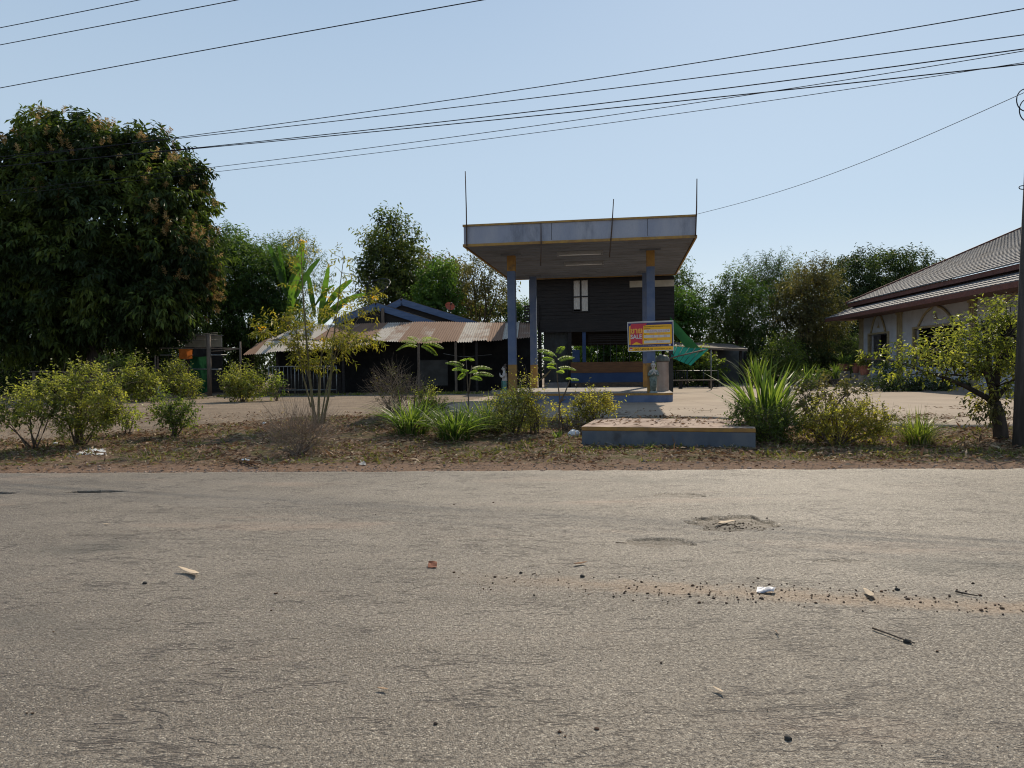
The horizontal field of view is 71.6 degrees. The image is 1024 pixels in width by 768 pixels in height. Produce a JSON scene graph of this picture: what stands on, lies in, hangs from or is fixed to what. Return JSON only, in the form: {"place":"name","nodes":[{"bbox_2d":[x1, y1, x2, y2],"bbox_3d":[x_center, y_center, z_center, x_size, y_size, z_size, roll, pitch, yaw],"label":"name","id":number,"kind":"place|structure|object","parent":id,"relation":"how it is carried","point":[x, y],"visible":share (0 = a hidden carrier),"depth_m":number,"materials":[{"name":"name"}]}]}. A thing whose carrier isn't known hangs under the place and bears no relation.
{"place":"outdoors","nodes":[
{"label":"outdoors","id":0,"kind":"place"},
{"bbox_2d":[0,0,138,27],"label":"power cable","id":1,"kind":"object","parent":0,"point":[70,13],"visible":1,"depth_m":14.83,"materials":[{"name":"black rubber"}]},
{"bbox_2d":[0,0,236,44],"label":"power cable","id":2,"kind":"object","parent":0,"point":[122,21],"visible":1,"depth_m":14.25,"materials":[{"name":"black rubber"}]},
{"bbox_2d":[0,0,482,87],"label":"power cable","id":3,"kind":"object","parent":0,"point":[254,41],"visible":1,"depth_m":12.92,"materials":[{"name":"black rubber"}]},
{"bbox_2d":[0,468,1023,767],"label":"road","id":4,"kind":"structure","parent":0,"point":[364,604],"depth_m":4.21,"materials":[{"name":"grey asphalt"}]},
{"bbox_2d":[0,369,1023,472],"bbox_3d":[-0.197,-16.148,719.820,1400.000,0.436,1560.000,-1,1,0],"label":"ground","id":5,"kind":"structure","parent":0,"point":[218,406],"depth_m":12.46,"materials":[{"name":"brown soil"}]},
{"bbox_2d":[0,358,84,449],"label":"bush","id":6,"kind":"object","parent":5,"relation":"on","point":[25,406],"visible":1,"depth_m":13.15,"materials":[{"name":"green plant"}]},
{"bbox_2d":[27,371,138,398],"bbox_3d":[-20.455,0.080,33.974,5.314,1.480,0.203,-1,1,0],"label":"rail fence","id":7,"kind":"object","parent":5,"relation":"on","point":[34,374],"visible":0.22,"depth_m":33.87,"materials":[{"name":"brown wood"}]},
{"bbox_2d":[37,351,142,445],"bbox_3d":[-8.310,0.307,13.919,1.931,1.908,1.697,-1,1,0],"label":"bush","id":8,"kind":"object","parent":5,"relation":"on","point":[110,414],"visible":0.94,"depth_m":13.76,"materials":[{"name":"green plant"}]},
{"bbox_2d":[0,334,185,395],"bbox_3d":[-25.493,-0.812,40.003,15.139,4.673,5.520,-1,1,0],"label":"hedge","id":9,"kind":"object","parent":5,"relation":"on","point":[13,374],"visible":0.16,"depth_m":39.30,"materials":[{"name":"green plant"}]},
{"bbox_2d":[0,99,234,394],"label":"mango tree","id":10,"kind":"object","parent":5,"relation":"on","point":[149,263],"visible":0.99,"depth_m":33.59,"materials":[{"name":"green plant"}]},
{"bbox_2d":[91,336,148,401],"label":"bush","id":11,"kind":"object","parent":5,"relation":"on","point":[112,364],"visible":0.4,"depth_m":29.65,"materials":[{"name":"green plant"}]},
{"bbox_2d":[116,399,155,434],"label":"bush","id":12,"kind":"object","parent":5,"relation":"on","point":[128,425],"visible":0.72,"depth_m":15.25,"materials":[{"name":"green plant"}]},
{"bbox_2d":[116,351,168,402],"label":"bush","id":13,"kind":"object","parent":5,"relation":"on","point":[147,378],"visible":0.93,"depth_m":29.02,"materials":[{"name":"green plant"}]},
{"bbox_2d":[135,381,202,436],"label":"bush","id":14,"kind":"object","parent":5,"relation":"on","point":[167,412],"visible":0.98,"depth_m":14.91,"materials":[{"name":"green plant"}]},
{"bbox_2d":[153,348,208,399],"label":"bush","id":15,"kind":"object","parent":5,"relation":"on","point":[171,371],"visible":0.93,"depth_m":31.47,"materials":[{"name":"green plant"}]},
{"bbox_2d":[154,332,241,395],"bbox_3d":[-15.482,-0.960,34.981,4.367,3.288,0.214,-1,1,0],"label":"clothes frame","id":16,"kind":"object","parent":5,"relation":"on","point":[209,369],"visible":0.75,"depth_m":34.94,"materials":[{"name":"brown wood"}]},
{"bbox_2d":[179,349,192,358],"bbox_3d":[-16.029,-1.464,34.889,0.682,0.513,0.128,-1,1,0],"label":"orange towel","id":17,"kind":"object","parent":16,"relation":"hanging from","point":[185,353],"visible":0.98,"depth_m":34.89,"materials":[{"name":"fabric"}]},
{"bbox_2d":[190,356,206,393],"bbox_3d":[-15.529,-0.454,35.294,1.005,1.887,0.128,-1,1,0],"label":"green net","id":18,"kind":"object","parent":16,"relation":"hanging from","point":[200,362],"visible":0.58,"depth_m":35.28,"materials":[{"name":"fabric"}]},
{"bbox_2d":[185,335,222,392],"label":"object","id":19,"kind":"structure","parent":5,"relation":"on","point":[216,361],"depth_m":38.98,"materials":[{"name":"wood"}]},
{"bbox_2d":[160,311,275,391],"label":"hedge","id":20,"kind":"object","parent":5,"relation":"on","point":[234,356],"visible":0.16,"depth_m":43.01,"materials":[{"name":"green plant"}]},
{"bbox_2d":[215,358,266,401],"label":"bush","id":21,"kind":"object","parent":5,"relation":"on","point":[244,386],"visible":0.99,"depth_m":28.09,"materials":[{"name":"green plant"}]},
{"bbox_2d":[181,216,318,390],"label":"round tree","id":22,"kind":"object","parent":5,"relation":"on","point":[245,296],"visible":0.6,"depth_m":41.52,"materials":[{"name":"green plant"}]},
{"bbox_2d":[258,370,290,400],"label":"bush","id":23,"kind":"object","parent":5,"relation":"on","point":[269,388],"visible":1,"depth_m":28.66,"materials":[{"name":"green plant"}]},
{"bbox_2d":[248,226,336,329],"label":"feathery tree","id":24,"kind":"object","parent":5,"relation":"on","point":[306,261],"visible":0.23,"depth_m":51.48,"materials":[{"name":"green plant"}]},
{"bbox_2d":[268,242,319,330],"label":"banana plant","id":25,"kind":"object","parent":5,"relation":"on","point":[293,294],"visible":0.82,"depth_m":41.24,"materials":[{"name":"green plant"}]},
{"bbox_2d":[233,384,370,459],"bbox_3d":[-3.618,0.915,12.330,2.053,1.814,1.922,0,2,34],"label":"dry bush","id":26,"kind":"object","parent":5,"relation":"on","point":[302,447],"visible":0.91,"depth_m":12.32,"materials":[{"name":"plant"}]},
{"bbox_2d":[268,366,336,395],"bbox_3d":[-10.077,-0.147,34.204,3.306,1.468,0.056,-1,1,0],"label":"metal railing","id":27,"kind":"object","parent":5,"relation":"on","point":[324,389],"visible":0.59,"depth_m":34.19,"materials":[{"name":"grey metal"}]},
{"bbox_2d":[247,231,388,423],"bbox_3d":[-4.526,-1.309,16.483,3.482,4.569,2.332,-1,1,0],"label":"yellow elder","id":28,"kind":"object","parent":5,"relation":"on","point":[340,344],"visible":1,"depth_m":16.54,"materials":[{"name":"green plant"}]},
{"bbox_2d":[307,267,365,324],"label":"banana plant","id":29,"kind":"object","parent":5,"relation":"on","point":[322,300],"visible":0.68,"depth_m":40.30,"materials":[{"name":"green plant"}]},
{"bbox_2d":[213,390,480,396],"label":"weeds","id":30,"kind":"object","parent":5,"relation":"on","point":[453,392],"visible":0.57,"depth_m":33.69,"materials":[{"name":"green plant"}]},
{"bbox_2d":[174,329,543,379],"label":"treeline","id":31,"kind":"object","parent":5,"relation":"on","point":[275,362],"visible":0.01,"depth_m":83.42,"materials":[{"name":"green plant"}]},
{"bbox_2d":[243,298,530,393],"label":"tin roof house","id":32,"kind":"structure","parent":5,"relation":"on","point":[482,344],"depth_m":37.27,"materials":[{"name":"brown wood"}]},
{"bbox_2d":[358,277,390,301],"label":"satellite dish","id":33,"kind":"object","parent":32,"relation":"attached to","point":[374,287],"visible":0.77,"depth_m":43.01,"materials":[{"name":"black metal"}]},
{"bbox_2d":[343,200,430,312],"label":"tall tree","id":34,"kind":"object","parent":5,"relation":"on","point":[392,269],"visible":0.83,"depth_m":47.05,"materials":[{"name":"green plant"}]},
{"bbox_2d":[358,356,425,424],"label":"dry bush","id":35,"kind":"object","parent":5,"relation":"on","point":[397,394],"visible":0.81,"depth_m":16.57,"materials":[{"name":"brown plant"}]},
{"bbox_2d":[345,390,457,435],"bbox_3d":[-2.156,0.550,14.885,2.762,1.062,2.831,-1,1,0],"label":"grass clump","id":36,"kind":"object","parent":5,"relation":"on","point":[403,422],"visible":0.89,"depth_m":14.63,"materials":[{"name":"plant"}]},
{"bbox_2d":[397,336,443,402],"bbox_3d":[-2.300,-0.167,17.755,1.214,2.073,0.505,-1,1,0],"label":"sapling","id":37,"kind":"object","parent":5,"relation":"on","point":[415,342],"visible":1,"depth_m":17.67,"materials":[{"name":"green plant"}]},
{"bbox_2d":[402,377,453,419],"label":"bush","id":38,"kind":"object","parent":5,"relation":"on","point":[429,393],"visible":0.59,"depth_m":16.55,"materials":[{"name":"green plant"}]},
{"bbox_2d":[401,250,468,317],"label":"leafy tree","id":39,"kind":"object","parent":5,"relation":"on","point":[436,294],"visible":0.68,"depth_m":44.17,"materials":[{"name":"green plant"}]},
{"bbox_2d":[400,236,486,320],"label":"slim tree","id":40,"kind":"object","parent":5,"relation":"on","point":[429,255],"visible":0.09,"depth_m":50.37,"materials":[{"name":"green plant"}]},
{"bbox_2d":[399,399,510,441],"bbox_3d":[-1.167,0.673,14.106,2.730,0.914,2.878,-1,1,0],"label":"grass clump","id":41,"kind":"object","parent":5,"relation":"on","point":[459,427],"visible":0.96,"depth_m":13.82,"materials":[{"name":"plant"}]},
{"bbox_2d":[446,358,491,407],"bbox_3d":[-0.933,0.197,15.639,1.081,1.563,0.533,-1,1,0],"label":"sapling","id":42,"kind":"object","parent":5,"relation":"on","point":[470,372],"visible":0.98,"depth_m":15.66,"materials":[{"name":"green plant"}]},
{"bbox_2d":[442,390,525,432],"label":"grass clump","id":43,"kind":"object","parent":5,"relation":"on","point":[488,413],"visible":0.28,"depth_m":14.95,"materials":[{"name":"plant"}]},
{"bbox_2d":[449,254,520,322],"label":"airy tree","id":44,"kind":"object","parent":5,"relation":"on","point":[475,290],"visible":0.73,"depth_m":46.58,"materials":[{"name":"green plant"}]},
{"bbox_2d":[454,295,537,333],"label":"tree","id":45,"kind":"object","parent":5,"relation":"on","point":[519,314],"visible":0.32,"depth_m":48.95,"materials":[{"name":"green plant"}]},
{"bbox_2d":[471,376,549,435],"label":"bush","id":46,"kind":"object","parent":5,"relation":"on","point":[514,424],"visible":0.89,"depth_m":14.56,"materials":[{"name":"green plant"}]},
{"bbox_2d":[0,406,1023,471],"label":"verge grass","id":47,"kind":"structure","parent":5,"relation":"on","point":[1011,453],"depth_m":12.41,"materials":[{"name":"plant"}]},
{"bbox_2d":[0,405,1023,468],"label":"straw","id":48,"kind":"object","parent":5,"relation":"on","point":[403,448],"visible":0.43,"depth_m":12.67,"materials":[{"name":"beige plant"}]},
{"bbox_2d":[505,358,556,435],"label":"bush","id":49,"kind":"object","parent":5,"relation":"on","point":[529,400],"visible":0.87,"depth_m":14.59,"materials":[{"name":"green plant"}]},
{"bbox_2d":[537,346,578,433],"bbox_3d":[0.945,0.133,14.471,0.851,1.823,0.440,-1,1,0],"label":"sapling","id":50,"kind":"object","parent":5,"relation":"on","point":[552,367],"visible":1,"depth_m":14.46,"materials":[{"name":"green plant"}]},
{"bbox_2d":[550,400,580,430],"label":"bush","id":51,"kind":"object","parent":5,"relation":"on","point":[561,420],"visible":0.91,"depth_m":15.12,"materials":[{"name":"green plant"}]},
{"bbox_2d":[565,377,629,424],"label":"bush","id":52,"kind":"object","parent":5,"relation":"on","point":[593,408],"visible":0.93,"depth_m":15.36,"materials":[{"name":"green plant"}]},
{"bbox_2d":[524,270,680,387],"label":"timber house","id":53,"kind":"structure","parent":5,"relation":"on","point":[582,312],"depth_m":37.25,"materials":[{"name":"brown wood"}]},
{"bbox_2d":[544,332,567,387],"bbox_3d":[2.366,-1.255,37.836,1.326,3.062,0.020,0,1,9],"label":"shutter door","id":54,"kind":"structure","parent":53,"relation":"in","point":[553,340],"depth_m":37.83,"materials":[{"name":"grey metal"}]},
{"bbox_2d":[572,278,588,311],"bbox_3d":[3.609,-4.647,37.282,0.848,1.740,0.105,0,1,9],"label":"window","id":55,"kind":"structure","parent":53,"relation":"in","point":[580,298],"depth_m":37.26,"materials":[{"name":"white glass"}]},
{"bbox_2d":[572,345,661,369],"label":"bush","id":56,"kind":"object","parent":5,"relation":"on","point":[604,353],"visible":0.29,"depth_m":49.07,"materials":[{"name":"green plant"}]},
{"bbox_2d":[582,418,755,448],"bbox_3d":[3.053,0.988,13.830,3.068,0.475,2.154,0,1,15],"label":"entrance step","id":57,"kind":"object","parent":5,"relation":"on","point":[711,434],"visible":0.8,"depth_m":12.88,"materials":[{"name":"blue paint"}]},
{"bbox_2d":[591,415,748,426],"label":"step leaves","id":58,"kind":"object","parent":57,"relation":"on","point":[637,420],"visible":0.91,"depth_m":14.01,"materials":[{"name":"brown plant"}]},
{"bbox_2d":[669,350,672,391],"bbox_3d":[7.152,-0.590,31.952,0.180,2.043,0.180,0,1,9],"label":"black post","id":59,"kind":"object","parent":5,"relation":"on","point":[671,374],"visible":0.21,"depth_m":31.87,"materials":[{"name":"metal"}]},
{"bbox_2d":[672,255,707,308],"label":"slender tree","id":60,"kind":"object","parent":5,"relation":"on","point":[689,280],"visible":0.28,"depth_m":49.53,"materials":[{"name":"green plant"}]},
{"bbox_2d":[537,324,852,375],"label":"treeline","id":61,"kind":"object","parent":5,"relation":"on","point":[639,357],"visible":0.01,"depth_m":83.15,"materials":[{"name":"green plant"}]},
{"bbox_2d":[673,370,718,386],"bbox_3d":[9.917,-0.272,38.510,2.576,1.019,0.065,-1,1,0],"label":"iron fence","id":62,"kind":"object","parent":5,"relation":"on","point":[687,378],"visible":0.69,"depth_m":38.49,"materials":[{"name":"metal"}]},
{"bbox_2d":[674,284,718,382],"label":"tree","id":63,"kind":"object","parent":5,"relation":"on","point":[686,319],"visible":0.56,"depth_m":46.12,"materials":[{"name":"green plant"}]},
{"bbox_2d":[665,341,730,385],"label":"bush","id":64,"kind":"object","parent":5,"relation":"on","point":[699,363],"visible":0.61,"depth_m":39.96,"materials":[{"name":"green plant"}]},
{"bbox_2d":[405,382,1013,427],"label":"forecourt","id":65,"kind":"structure","parent":5,"relation":"on","point":[697,398],"depth_m":21.48,"materials":[{"name":"concrete"}]},
{"bbox_2d":[463,171,696,402],"bbox_3d":[2.749,-3.084,26.497,7.263,7.604,9.110,0,1,9],"label":"service canopy","id":66,"kind":"object","parent":65,"relation":"on","point":[648,249],"visible":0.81,"depth_m":23.70,"materials":[{"name":"blue paint"}]},
{"bbox_2d":[499,364,507,393],"bbox_3d":[-0.285,-0.183,24.601,0.300,1.031,0.320,0,2,40],"label":"praying statue","id":67,"kind":"object","parent":66,"relation":"on","point":[503,376],"visible":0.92,"depth_m":24.52,"materials":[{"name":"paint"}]},
{"bbox_2d":[627,320,673,351],"bbox_3d":[4.618,-1.593,23.674,1.502,0.997,0.072,-1,1,9],"label":"sale sign","id":68,"kind":"object","parent":66,"relation":"attached to","point":[650,335],"visible":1,"depth_m":23.64,"materials":[{"name":"yellow plastic"}]},
{"bbox_2d":[648,361,658,392],"bbox_3d":[4.702,-0.236,23.627,0.330,1.062,0.309,1,2,44],"label":"praying statue","id":69,"kind":"object","parent":66,"relation":"on","point":[653,373],"visible":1,"depth_m":23.58,"materials":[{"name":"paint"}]},
{"bbox_2d":[655,355,669,390],"bbox_3d":[5.395,-0.404,25.457,0.520,1.292,0.521,0,1,9],"label":"wrapped drum","id":70,"kind":"object","parent":66,"relation":"on","point":[662,364],"visible":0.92,"depth_m":25.27,"materials":[{"name":"beige plastic"}]},
{"bbox_2d":[699,93,1022,213],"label":"service wire","id":71,"kind":"object","parent":66,"relation":"attached to","point":[878,155],"visible":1,"depth_m":15.23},
{"bbox_2d":[669,317,722,389],"bbox_3d":[7.905,-1.483,33.094,2.682,3.675,3.938,0,2,34],"label":"tarpaulin awning","id":72,"kind":"object","parent":65,"relation":"on","point":[691,352],"visible":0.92,"depth_m":33.00,"materials":[{"name":"green fabric"}]},
{"bbox_2d":[673,379,719,388],"bbox_3d":[9.439,0.013,36.514,2.404,0.460,0.440,-1,1,0],"label":"plank bench","id":73,"kind":"object","parent":65,"relation":"on","point":[681,384],"visible":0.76,"depth_m":36.33,"materials":[{"name":"brown wood"}]},
{"bbox_2d":[827,362,846,385],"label":"potted plant","id":74,"kind":"object","parent":65,"relation":"on","point":[835,380],"visible":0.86,"depth_m":36.82,"materials":[{"name":"plant"}]},
{"bbox_2d":[831,352,849,384],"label":"potted plant","id":75,"kind":"object","parent":65,"relation":"on","point":[843,360],"visible":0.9,"depth_m":38.59,"materials":[{"name":"plant"}]},
{"bbox_2d":[847,353,862,385],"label":"potted plant","id":76,"kind":"object","parent":65,"relation":"on","point":[855,367],"visible":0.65,"depth_m":37.37,"materials":[{"name":"green plant"}]},
{"bbox_2d":[855,352,873,386],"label":"potted plant","id":77,"kind":"object","parent":65,"relation":"on","point":[864,367],"visible":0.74,"depth_m":35.84,"materials":[{"name":"green plant"}]},
{"bbox_2d":[871,358,898,386],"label":"potted plant","id":78,"kind":"object","parent":65,"relation":"on","point":[885,368],"visible":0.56,"depth_m":33.93,"materials":[{"name":"green plant"}]},
{"bbox_2d":[674,342,747,384],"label":"open shed","id":79,"kind":"structure","parent":5,"relation":"on","point":[733,354],"depth_m":45.67,"materials":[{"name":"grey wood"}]},
{"bbox_2d":[693,259,792,363],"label":"tree","id":80,"kind":"object","parent":5,"relation":"on","point":[737,322],"visible":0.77,"depth_m":47.07,"materials":[{"name":"green plant"}]},
{"bbox_2d":[732,354,780,387],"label":"blade plant","id":81,"kind":"object","parent":5,"relation":"on","point":[757,369],"visible":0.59,"depth_m":36.70,"materials":[{"name":"plant"}]},
{"bbox_2d":[722,390,812,443],"bbox_3d":[4.691,0.672,13.028,1.871,1.137,1.141,-1,1,0],"label":"bush","id":82,"kind":"object","parent":5,"relation":"on","point":[777,425],"visible":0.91,"depth_m":12.91,"materials":[{"name":"green plant"}]},
{"bbox_2d":[730,246,814,358],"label":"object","id":83,"kind":"object","parent":5,"relation":"on","point":[776,268],"visible":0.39,"depth_m":51.25,"materials":[{"name":"green plant"}]},
{"bbox_2d":[753,331,813,384],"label":"bush","id":84,"kind":"object","parent":5,"relation":"on","point":[795,361],"visible":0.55,"depth_m":41.61,"materials":[{"name":"green plant"}]},
{"bbox_2d":[708,351,859,439],"bbox_3d":[5.037,0.223,13.817,2.627,1.724,2.626,-1,1,0],"label":"blade plant","id":85,"kind":"object","parent":5,"relation":"on","point":[777,392],"visible":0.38,"depth_m":13.63,"materials":[{"name":"plant"}]},
{"bbox_2d":[742,321,858,382],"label":"bush","id":86,"kind":"object","parent":5,"relation":"on","point":[825,359],"visible":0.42,"depth_m":45.30,"materials":[{"name":"green plant"}]},
{"bbox_2d":[787,364,822,388],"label":"blade plant","id":87,"kind":"object","parent":5,"relation":"on","point":[808,376],"visible":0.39,"depth_m":33.38,"materials":[{"name":"plant"}]},
{"bbox_2d":[762,250,856,373],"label":"tree","id":88,"kind":"object","parent":5,"relation":"on","point":[803,316],"visible":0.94,"depth_m":45.14,"materials":[{"name":"green plant"}]},
{"bbox_2d":[781,365,876,441],"bbox_3d":[5.851,0.392,13.057,1.930,1.489,1.113,-1,1,0],"label":"bush","id":89,"kind":"object","parent":5,"relation":"on","point":[825,394],"visible":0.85,"depth_m":13.05,"materials":[{"name":"green plant"}]},
{"bbox_2d":[789,384,907,446],"bbox_3d":[6.000,0.639,12.760,1.880,1.274,1.685,-1,1,0],"label":"bush","id":90,"kind":"object","parent":5,"relation":"on","point":[841,419],"visible":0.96,"depth_m":12.54,"materials":[{"name":"green plant"}]},
{"bbox_2d":[792,242,953,367],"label":"tree","id":91,"kind":"object","parent":5,"relation":"on","point":[856,266],"visible":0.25,"depth_m":58.23,"materials":[{"name":"green plant"}]},
{"bbox_2d":[864,371,970,391],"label":"bush","id":92,"kind":"object","parent":5,"relation":"on","point":[933,385],"visible":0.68,"depth_m":29.85,"materials":[{"name":"green plant"}]},
{"bbox_2d":[825,227,1020,394],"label":"temple hall","id":93,"kind":"structure","parent":5,"relation":"on","point":[885,319],"depth_m":34.17,"materials":[{"name":"concrete"}]},
{"bbox_2d":[886,403,966,445],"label":"grass clump","id":94,"kind":"object","parent":5,"relation":"on","point":[919,433],"visible":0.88,"depth_m":12.72,"materials":[{"name":"green plant"}]},
{"bbox_2d":[855,293,1017,438],"bbox_3d":[8.333,-0.311,13.274,3.491,2.922,2.234,-1,1,0],"label":"spreading tree","id":95,"kind":"object","parent":5,"relation":"on","point":[996,414],"visible":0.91,"depth_m":13.14,"materials":[{"name":"green plant"}]},
{"bbox_2d":[1012,181,1023,449],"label":"utility pole","id":96,"kind":"object","parent":5,"relation":"on","point":[1018,426],"visible":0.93,"depth_m":11.97,"materials":[{"name":"grey concrete"}]},
{"bbox_2d":[0,48,1023,166],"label":"power cable","id":97,"kind":"object","parent":96,"relation":"attached to","point":[588,104],"visible":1,"depth_m":15.35,"materials":[{"name":"black rubber"}]},
{"bbox_2d":[4,51,1022,190],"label":"power cable","id":98,"kind":"object","parent":96,"relation":"attached to","point":[564,121],"visible":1,"depth_m":15.32,"materials":[{"name":"black rubber"}]},
{"bbox_2d":[4,62,1023,194],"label":"power cable","id":99,"kind":"object","parent":96,"relation":"attached to","point":[562,129],"visible":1,"depth_m":15.31,"materials":[{"name":"black rubber"}]},
{"bbox_2d":[6,64,1023,165],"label":"power cable","id":100,"kind":"object","parent":96,"relation":"attached to","point":[573,111],"visible":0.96,"depth_m":15.55,"materials":[{"name":"black rubber"}]},
{"bbox_2d":[0,8,1023,159],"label":"power cable","id":101,"kind":"object","parent":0,"point":[575,81],"visible":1,"depth_m":15.80,"materials":[{"name":"black rubber"}]},
{"bbox_2d":[0,502,1023,748],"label":"gravel","id":102,"kind":"structure","parent":0,"point":[738,602],"depth_m":4.56,"materials":[{"name":"gravel"}]},
{"bbox_2d":[0,0,1023,368],"label":"sky","id":103,"kind":"structure","parent":0,"point":[952,190],"materials":[{"name":"blue"}]},
{"bbox_2d":[1,34,1023,156],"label":"power cable","id":104,"kind":"object","parent":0,"point":[565,94],"visible":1,"depth_m":15.76,"materials":[{"name":"black rubber"}]},
{"bbox_2d":[3,456,1023,472],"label":"roadside gravel","id":105,"kind":"structure","parent":0,"point":[240,470],"depth_m":10.55,"materials":[{"name":"brown gravel"}]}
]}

